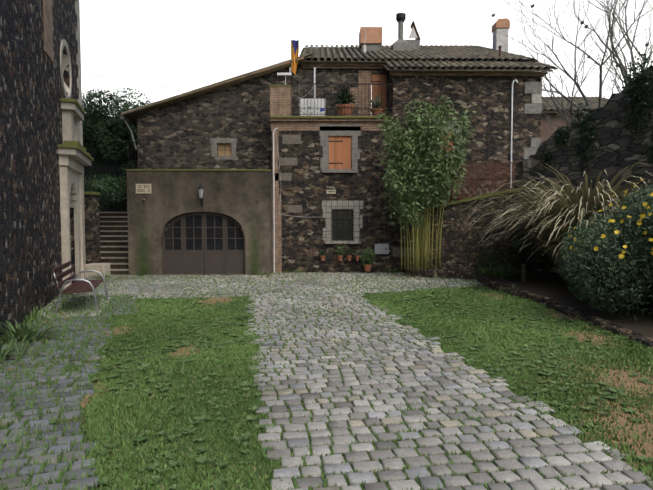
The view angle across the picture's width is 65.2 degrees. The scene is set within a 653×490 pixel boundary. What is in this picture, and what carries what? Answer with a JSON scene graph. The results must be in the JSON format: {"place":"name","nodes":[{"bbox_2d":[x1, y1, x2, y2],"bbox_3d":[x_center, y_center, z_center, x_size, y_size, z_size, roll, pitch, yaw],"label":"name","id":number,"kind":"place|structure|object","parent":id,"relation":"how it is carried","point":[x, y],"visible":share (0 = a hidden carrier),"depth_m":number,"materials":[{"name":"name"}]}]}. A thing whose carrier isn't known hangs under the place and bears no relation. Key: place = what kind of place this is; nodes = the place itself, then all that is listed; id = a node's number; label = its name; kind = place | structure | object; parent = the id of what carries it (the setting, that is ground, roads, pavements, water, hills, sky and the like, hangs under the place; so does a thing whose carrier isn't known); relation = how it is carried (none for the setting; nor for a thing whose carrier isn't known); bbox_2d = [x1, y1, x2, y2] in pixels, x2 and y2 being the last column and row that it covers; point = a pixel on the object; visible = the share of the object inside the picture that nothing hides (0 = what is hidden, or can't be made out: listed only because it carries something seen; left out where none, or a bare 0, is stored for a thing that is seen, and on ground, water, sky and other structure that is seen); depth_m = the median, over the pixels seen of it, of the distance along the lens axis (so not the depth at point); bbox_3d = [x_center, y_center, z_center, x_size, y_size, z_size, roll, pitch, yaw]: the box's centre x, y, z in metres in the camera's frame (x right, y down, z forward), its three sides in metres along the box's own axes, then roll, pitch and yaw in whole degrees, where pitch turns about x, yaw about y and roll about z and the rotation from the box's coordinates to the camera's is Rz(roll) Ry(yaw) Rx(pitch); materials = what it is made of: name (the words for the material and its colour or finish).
{"place":"outdoors","nodes":[
{"label":"outdoors","id":0,"kind":"place"},
{"bbox_2d":[30,297,109,317],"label":"bench pad paving","id":1,"kind":"structure","parent":0,"point":[76,311],"depth_m":10.05,"materials":[{"name":"grey stone"}]},
{"bbox_2d":[0,293,143,489],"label":"cobble path","id":2,"kind":"structure","parent":0,"point":[63,381],"depth_m":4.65,"materials":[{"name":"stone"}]},
{"bbox_2d":[0,316,66,342],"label":"weeds","id":3,"kind":"object","parent":2,"relation":"on","point":[23,331],"visible":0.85,"depth_m":7.46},
{"bbox_2d":[291,53,291,108],"bbox_3d":[-1.209,-5.633,17.516,0.021,2.850,0.024,0,3,-1],"label":"flag pole","id":4,"kind":"object","parent":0,"point":[291,81],"visible":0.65,"depth_m":17.51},
{"bbox_2d":[0,273,643,489],"bbox_3d":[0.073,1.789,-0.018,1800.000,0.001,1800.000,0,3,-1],"label":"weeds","id":5,"kind":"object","parent":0,"point":[82,415],"depth_m":4.18,"materials":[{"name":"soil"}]},
{"bbox_2d":[0,332,40,362],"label":"weeds","id":6,"kind":"object","parent":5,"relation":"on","point":[7,348],"visible":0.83,"depth_m":6.76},
{"bbox_2d":[20,306,59,325],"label":"weeds","id":7,"kind":"object","parent":5,"relation":"on","point":[34,314],"visible":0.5,"depth_m":8.85,"materials":[{"name":"green plant"}]},
{"bbox_2d":[0,0,84,336],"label":"church wall","id":8,"kind":"structure","parent":5,"relation":"on","point":[31,95],"depth_m":9.44,"materials":[{"name":"stone"}]},
{"bbox_2d":[43,0,53,62],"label":"church brick patch","id":9,"kind":"object","parent":8,"relation":"in","point":[48,26],"visible":1,"depth_m":11.01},
{"bbox_2d":[57,0,93,288],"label":"stone door surround","id":10,"kind":"object","parent":8,"relation":"attached to","point":[75,157],"visible":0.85,"depth_m":13.00,"materials":[{"name":"beige stone"}]},
{"bbox_2d":[51,261,107,314],"bbox_3d":[-4.916,0.822,10.283,0.783,0.900,1.800,-1,3,-18],"label":"bench","id":11,"kind":"object","parent":5,"relation":"on","point":[79,286],"visible":0.98,"depth_m":9.79,"materials":[{"name":"brown wood"}]},
{"bbox_2d":[84,192,100,263],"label":"stone wall","id":12,"kind":"structure","parent":5,"relation":"on","point":[92,226],"depth_m":15.80,"materials":[{"name":"stone"}]},
{"bbox_2d":[100,212,128,274],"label":"stairs","id":13,"kind":"structure","parent":5,"relation":"on","point":[114,239],"depth_m":17.84,"materials":[{"name":"stone"}]},
{"bbox_2d":[81,87,153,211],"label":"trees","id":14,"kind":"object","parent":5,"relation":"on","point":[107,191],"depth_m":20.42,"materials":[{"name":"green plant"}]},
{"bbox_2d":[127,171,272,274],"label":"garage block","id":15,"kind":"structure","parent":5,"relation":"on","point":[235,195],"depth_m":16.11,"materials":[{"name":"grey paint"}]},
{"bbox_2d":[136,184,151,193],"bbox_3d":[-5.752,-1.774,16.048,0.500,0.310,0.030,0,3,-1],"label":"street sign","id":16,"kind":"object","parent":15,"relation":"attached to","point":[143,188],"visible":1,"depth_m":16.04,"materials":[{"name":"ceramic"}]},
{"bbox_2d":[126,169,270,170],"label":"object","id":17,"kind":"object","parent":15,"relation":"on","point":[198,170],"visible":0.86,"depth_m":16.03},
{"bbox_2d":[197,183,203,205],"bbox_3d":[-3.911,-1.567,15.930,0.217,0.710,0.325,0,3,-1],"label":"wall lantern","id":18,"kind":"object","parent":15,"relation":"attached to","point":[200,188],"depth_m":15.84,"materials":[{"name":"glass"}]},
{"bbox_2d":[161,212,245,274],"bbox_3d":[-3.913,-0.052,16.254,2.720,2.030,0.290,0,3,-1],"label":"garage door","id":19,"kind":"structure","parent":15,"relation":"in","point":[203,243],"depth_m":16.35,"materials":[{"name":"wood"}]},
{"bbox_2d":[137,63,387,171],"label":"stone wall","id":20,"kind":"structure","parent":5,"relation":"on","point":[178,135],"depth_m":17.86,"materials":[{"name":"stone"}]},
{"bbox_2d":[120,115,136,149],"bbox_3d":[-6.894,-4.047,20.693,0.473,1.138,6.300,0,3,-1],"label":"drainpipe","id":21,"kind":"object","parent":20,"relation":"attached to","point":[125,119],"visible":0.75,"depth_m":17.79,"materials":[{"name":"grey metal"}]},
{"bbox_2d":[83,63,322,216],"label":"cables","id":22,"kind":"object","parent":20,"relation":"attached to","point":[165,87],"visible":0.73,"depth_m":16.82,"materials":[{"name":"black rubber"}]},
{"bbox_2d":[121,52,313,122],"bbox_3d":[-3.791,-5.732,21.640,6.626,2.220,8.300,0,3,-1],"label":"roof eave","id":23,"kind":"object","parent":20,"relation":"on","point":[131,114],"visible":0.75,"depth_m":17.54,"materials":[{"name":"brown wood"}]},
{"bbox_2d":[210,138,236,158],"bbox_3d":[-3.608,-3.378,17.969,0.950,0.740,0.155,0,3,-1],"label":"window","id":24,"kind":"structure","parent":20,"relation":"in","point":[225,148],"depth_m":17.91,"materials":[{"name":"grey stone"}]},
{"bbox_2d":[298,45,537,62],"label":"tiled roof","id":25,"kind":"structure","parent":20,"relation":"on","point":[356,54],"depth_m":18.93,"materials":[{"name":"tile"}]},
{"bbox_2d":[420,71,474,71],"bbox_3d":[4.416,-8.405,24.793,7.200,0.750,3.500,0,3,-1],"label":"gutter","id":26,"kind":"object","parent":25,"relation":"attached to","point":[447,71],"depth_m":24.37,"materials":[{"name":"brown metal"}]},
{"bbox_2d":[58,271,482,298],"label":"paved ground","id":27,"kind":"structure","parent":5,"relation":"on","point":[157,292],"depth_m":13.80,"materials":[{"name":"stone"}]},
{"bbox_2d":[85,263,109,277],"bbox_3d":[-7.037,0.783,15.679,0.600,0.420,0.500,0,3,-1],"label":"stone bench","id":28,"kind":"object","parent":27,"relation":"on","point":[103,268],"visible":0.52,"depth_m":15.43,"materials":[{"name":"stone"}]},
{"bbox_2d":[92,270,113,278],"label":"weeds","id":29,"kind":"object","parent":27,"relation":"on","point":[97,277],"visible":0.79,"depth_m":15.23,"materials":[{"name":"green plant"}]},
{"bbox_2d":[254,270,272,275],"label":"weeds","id":30,"kind":"object","parent":27,"relation":"on","point":[263,273],"visible":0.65,"depth_m":16.16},
{"bbox_2d":[364,264,371,270],"bbox_3d":[1.352,0.748,16.764,0.274,0.220,0.281,0,3,-1],"label":"flower pot","id":31,"kind":"object","parent":27,"relation":"on","point":[367,267],"visible":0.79,"depth_m":16.68,"materials":[{"name":"ceramic"}]},
{"bbox_2d":[360,248,375,264],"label":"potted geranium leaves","id":32,"kind":"object","parent":31,"relation":"on","point":[367,254],"visible":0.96,"depth_m":16.67,"materials":[{"name":"green plant"}]},
{"bbox_2d":[273,67,517,272],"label":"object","id":33,"kind":"object","parent":27,"relation":"on","point":[285,74],"visible":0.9,"depth_m":16.77,"materials":[{"name":"plastic"}]},
{"bbox_2d":[3,273,603,369],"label":"weeds","id":34,"kind":"object","parent":5,"relation":"on","point":[215,276],"visible":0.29,"depth_m":9.34,"materials":[{"name":"green plant"}]},
{"bbox_2d":[38,286,578,320],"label":"lawn grass","id":35,"kind":"structure","parent":5,"relation":"on","point":[506,298],"depth_m":10.29,"materials":[{"name":"green plant"}]},
{"bbox_2d":[0,318,652,489],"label":"lawn grass","id":36,"kind":"structure","parent":5,"relation":"on","point":[123,413],"depth_m":5.34,"materials":[{"name":"green plant"}]},
{"bbox_2d":[2,285,652,489],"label":"grass blades","id":37,"kind":"object","parent":5,"relation":"on","point":[220,480],"visible":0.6,"depth_m":6.10,"materials":[{"name":"green plant"}]},
{"bbox_2d":[270,85,392,272],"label":"terrace slab and pier","id":38,"kind":"structure","parent":5,"relation":"on","point":[282,118],"depth_m":16.70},
{"bbox_2d":[291,40,298,74],"bbox_3d":[-1.071,-6.422,17.474,0.255,1.170,0.123,0,3,-1],"label":"flag","id":39,"kind":"object","parent":38,"relation":"on","point":[295,48],"visible":0.98,"depth_m":17.47,"materials":[{"name":"fabric"}]},
{"bbox_2d":[300,99,323,115],"bbox_3d":[-0.465,-4.580,17.183,0.840,0.620,0.328,0,3,-1],"label":"air conditioner","id":40,"kind":"object","parent":38,"relation":"on","point":[319,104],"visible":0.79,"depth_m":17.02,"materials":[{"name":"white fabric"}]},
{"bbox_2d":[290,83,391,115],"bbox_3d":[0.485,-4.728,16.658,3.323,1.070,0.024,0,3,-1],"label":"terrace railing","id":41,"kind":"object","parent":38,"relation":"on","point":[341,114],"visible":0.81,"depth_m":16.66,"materials":[{"name":"black metal"}]},
{"bbox_2d":[330,85,363,107],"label":"cycas fronds","id":42,"kind":"object","parent":38,"relation":"on","point":[346,97],"visible":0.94,"depth_m":16.90,"materials":[{"name":"green plant"}]},
{"bbox_2d":[320,104,382,260],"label":"plant pots","id":43,"kind":"object","parent":38,"relation":"on","point":[347,107],"visible":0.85,"depth_m":16.80,"materials":[{"name":"ceramic"}]},
{"bbox_2d":[336,246,344,255],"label":"small pot plant leaves","id":44,"kind":"object","parent":43,"relation":"on","point":[340,250],"visible":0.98,"depth_m":16.74,"materials":[{"name":"green plant"}]},
{"bbox_2d":[367,94,387,107],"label":"potted agave leaves","id":45,"kind":"object","parent":43,"relation":"on","point":[374,103],"visible":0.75,"depth_m":16.89,"materials":[{"name":"green plant"}]},
{"bbox_2d":[33,294,652,488],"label":"bare soil patches","id":46,"kind":"object","parent":5,"relation":"on","point":[648,446],"visible":0.21,"depth_m":4.94,"materials":[{"name":"brown soil"}]},
{"bbox_2d":[384,268,400,272],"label":"weeds","id":47,"kind":"object","parent":5,"relation":"on","point":[390,271],"visible":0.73,"depth_m":16.76,"materials":[{"name":"green plant"}]},
{"bbox_2d":[279,71,541,272],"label":"house walls","id":48,"kind":"structure","parent":5,"relation":"on","point":[487,99],"depth_m":16.81,"materials":[{"name":"stone"}]},
{"bbox_2d":[326,190,335,193],"bbox_3d":[0.150,-1.752,16.814,0.300,0.130,0.023,0,3,-1],"label":"name plate","id":49,"kind":"object","parent":48,"relation":"attached to","point":[330,191],"visible":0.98,"depth_m":16.81,"materials":[{"name":"ceramic"}]},
{"bbox_2d":[320,200,364,243],"bbox_3d":[0.535,-0.767,16.936,1.485,1.464,0.308,0,3,-1],"label":"grille window","id":50,"kind":"structure","parent":48,"relation":"attached to","point":[341,224],"depth_m":17.07,"materials":[{"name":"grey stone"}]},
{"bbox_2d":[350,70,370,115],"bbox_3d":[1.192,-5.181,17.883,0.750,1.850,0.062,0,3,-1],"label":"balcony door","id":51,"kind":"structure","parent":48,"relation":"attached to","point":[364,76],"depth_m":17.84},
{"bbox_2d":[375,244,388,253],"bbox_3d":[1.830,0.130,16.907,0.460,0.340,0.063,0,3,-1],"label":"meter box","id":52,"kind":"object","parent":48,"relation":"attached to","point":[381,248],"visible":0.95,"depth_m":16.88,"materials":[{"name":"metal"}]},
{"bbox_2d":[329,74,453,168],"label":"window shutters","id":53,"kind":"object","parent":48,"relation":"attached to","point":[339,152],"depth_m":16.83,"materials":[{"name":"orange wood"}]},
{"bbox_2d":[275,82,541,255],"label":"stone window frames","id":54,"kind":"structure","parent":48,"relation":"attached to","point":[533,87],"depth_m":16.76,"materials":[{"name":"grey stone"}]},
{"bbox_2d":[301,63,546,76],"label":"eave brick courses","id":55,"kind":"object","parent":48,"relation":"attached to","point":[366,66],"visible":0.79,"depth_m":16.62,"materials":[{"name":"brown brick"}]},
{"bbox_2d":[359,13,527,83],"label":"chimneys","id":56,"kind":"object","parent":48,"relation":"on","point":[370,38],"visible":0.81,"depth_m":21.25,"materials":[{"name":"brick"}]},
{"bbox_2d":[376,49,557,71],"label":"roof block","id":57,"kind":"structure","parent":48,"relation":"on","point":[510,66],"depth_m":16.70,"materials":[{"name":"grey tile"}]},
{"bbox_2d":[443,188,499,197],"bbox_3d":[4.575,-1.756,16.823,2.250,0.511,0.773,0,3,-1],"label":"lean-to roof","id":58,"kind":"object","parent":48,"relation":"attached to","point":[463,194],"depth_m":16.65,"materials":[{"name":"tile"}]},
{"bbox_2d":[426,189,528,271],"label":"garden wall","id":59,"kind":"structure","parent":5,"relation":"on","point":[458,250],"depth_m":15.40,"materials":[{"name":"stone"}]},
{"bbox_2d":[426,186,528,208],"bbox_3d":[4.529,-1.416,15.505,3.021,0.690,0.472,1,3,21],"label":"wall coping","id":60,"kind":"object","parent":59,"relation":"on","point":[479,197],"visible":0.67,"depth_m":15.20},
{"bbox_2d":[407,267,652,346],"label":"garden kerb stones","id":61,"kind":"object","parent":5,"relation":"on","point":[559,307],"visible":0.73,"depth_m":11.05,"materials":[{"name":"grey stone"}]},
{"bbox_2d":[414,265,652,336],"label":"garden soil bed","id":62,"kind":"object","parent":5,"relation":"on","point":[553,287],"visible":0.21,"depth_m":10.42,"materials":[{"name":"brown soil"}]},
{"bbox_2d":[383,97,462,270],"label":"bamboo stalks","id":63,"kind":"object","parent":62,"relation":"on","point":[422,237],"visible":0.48,"depth_m":15.42,"materials":[{"name":"green plant"}]},
{"bbox_2d":[376,95,476,232],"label":"bamboo leaves","id":64,"kind":"object","parent":63,"relation":"attached to","point":[420,140],"visible":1,"depth_m":15.03,"materials":[{"name":"green plant"}]},
{"bbox_2d":[471,260,499,274],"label":"lily leaves","id":65,"kind":"object","parent":62,"relation":"on","point":[486,269],"visible":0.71,"depth_m":14.70,"materials":[{"name":"green plant"}]},
{"bbox_2d":[475,249,503,270],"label":"small shrub leaves","id":66,"kind":"object","parent":62,"relation":"on","point":[485,257],"visible":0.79,"depth_m":15.02,"materials":[{"name":"green plant"}]},
{"bbox_2d":[481,261,520,280],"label":"lily leaves","id":67,"kind":"object","parent":62,"relation":"on","point":[501,270],"visible":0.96,"depth_m":13.84,"materials":[{"name":"green plant"}]},
{"bbox_2d":[490,227,550,280],"bbox_3d":[5.103,0.223,13.338,1.708,1.577,1.843,0,3,-1],"label":"yucca plant","id":68,"kind":"object","parent":62,"relation":"on","point":[523,255],"depth_m":13.19,"materials":[{"name":"green plant"}]},
{"bbox_2d":[454,157,652,277],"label":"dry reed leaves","id":69,"kind":"object","parent":62,"relation":"on","point":[550,208],"visible":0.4,"depth_m":11.70,"materials":[{"name":"beige plant"}]},
{"bbox_2d":[530,186,626,265],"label":"grass blades","id":70,"kind":"object","parent":62,"relation":"on","point":[576,223],"visible":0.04,"depth_m":11.10,"materials":[{"name":"plant"}]},
{"bbox_2d":[470,0,652,137],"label":"bare fig tree","id":71,"kind":"object","parent":5,"relation":"on","point":[611,32],"visible":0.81,"depth_m":18.66,"materials":[{"name":"grey plant"}]},
{"bbox_2d":[492,4,648,66],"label":"sparrows","id":72,"kind":"object","parent":71,"relation":"attached to","point":[581,23],"visible":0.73,"depth_m":18.11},
{"bbox_2d":[528,66,652,275],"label":"rock wall","id":73,"kind":"structure","parent":5,"relation":"on","point":[616,149],"depth_m":12.39,"materials":[{"name":"grey stone"}]},
{"bbox_2d":[541,51,652,170],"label":"ivy","id":74,"kind":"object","parent":73,"relation":"attached to","point":[638,98],"depth_m":11.55,"materials":[{"name":"green plant"}]},
{"bbox_2d":[555,179,652,319],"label":"flowering bush","id":75,"kind":"object","parent":5,"relation":"on","point":[584,284],"depth_m":8.36,"materials":[{"name":"green plant"}]},
{"bbox_2d":[79,0,652,115],"label":"sky","id":76,"kind":"structure","parent":0,"point":[179,46],"materials":[{"name":"white"}]},
{"bbox_2d":[243,292,652,489],"bbox_3d":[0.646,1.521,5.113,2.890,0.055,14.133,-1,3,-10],"label":"cobble path","id":77,"kind":"structure","parent":0,"point":[414,460],"depth_m":4.50,"materials":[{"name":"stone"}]},
{"bbox_2d":[439,162,516,201],"bbox_3d":[4.722,-1.705,16.375,2.765,1.920,0.029,0,3,-1],"label":"rusty fence","id":78,"kind":"object","parent":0,"point":[494,178],"visible":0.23,"depth_m":16.36,"materials":[{"name":"metal"}]},
{"bbox_2d":[514,161,531,270],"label":"town wall end pier","id":79,"kind":"structure","parent":0,"point":[522,166],"depth_m":14.98,"materials":[{"name":"grey stone"}]},
{"bbox_2d":[541,113,582,141],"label":"neighbour wall","id":80,"kind":"structure","parent":0,"point":[554,117],"depth_m":22.95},
{"bbox_2d":[541,96,608,112],"bbox_3d":[10.895,-6.899,24.980,7.660,1.848,4.702,0,3,-1],"label":"neighbour roof","id":81,"kind":"object","parent":80,"relation":"on","point":[576,101],"visible":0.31,"depth_m":24.56,"materials":[{"name":"tile"}]}
]}

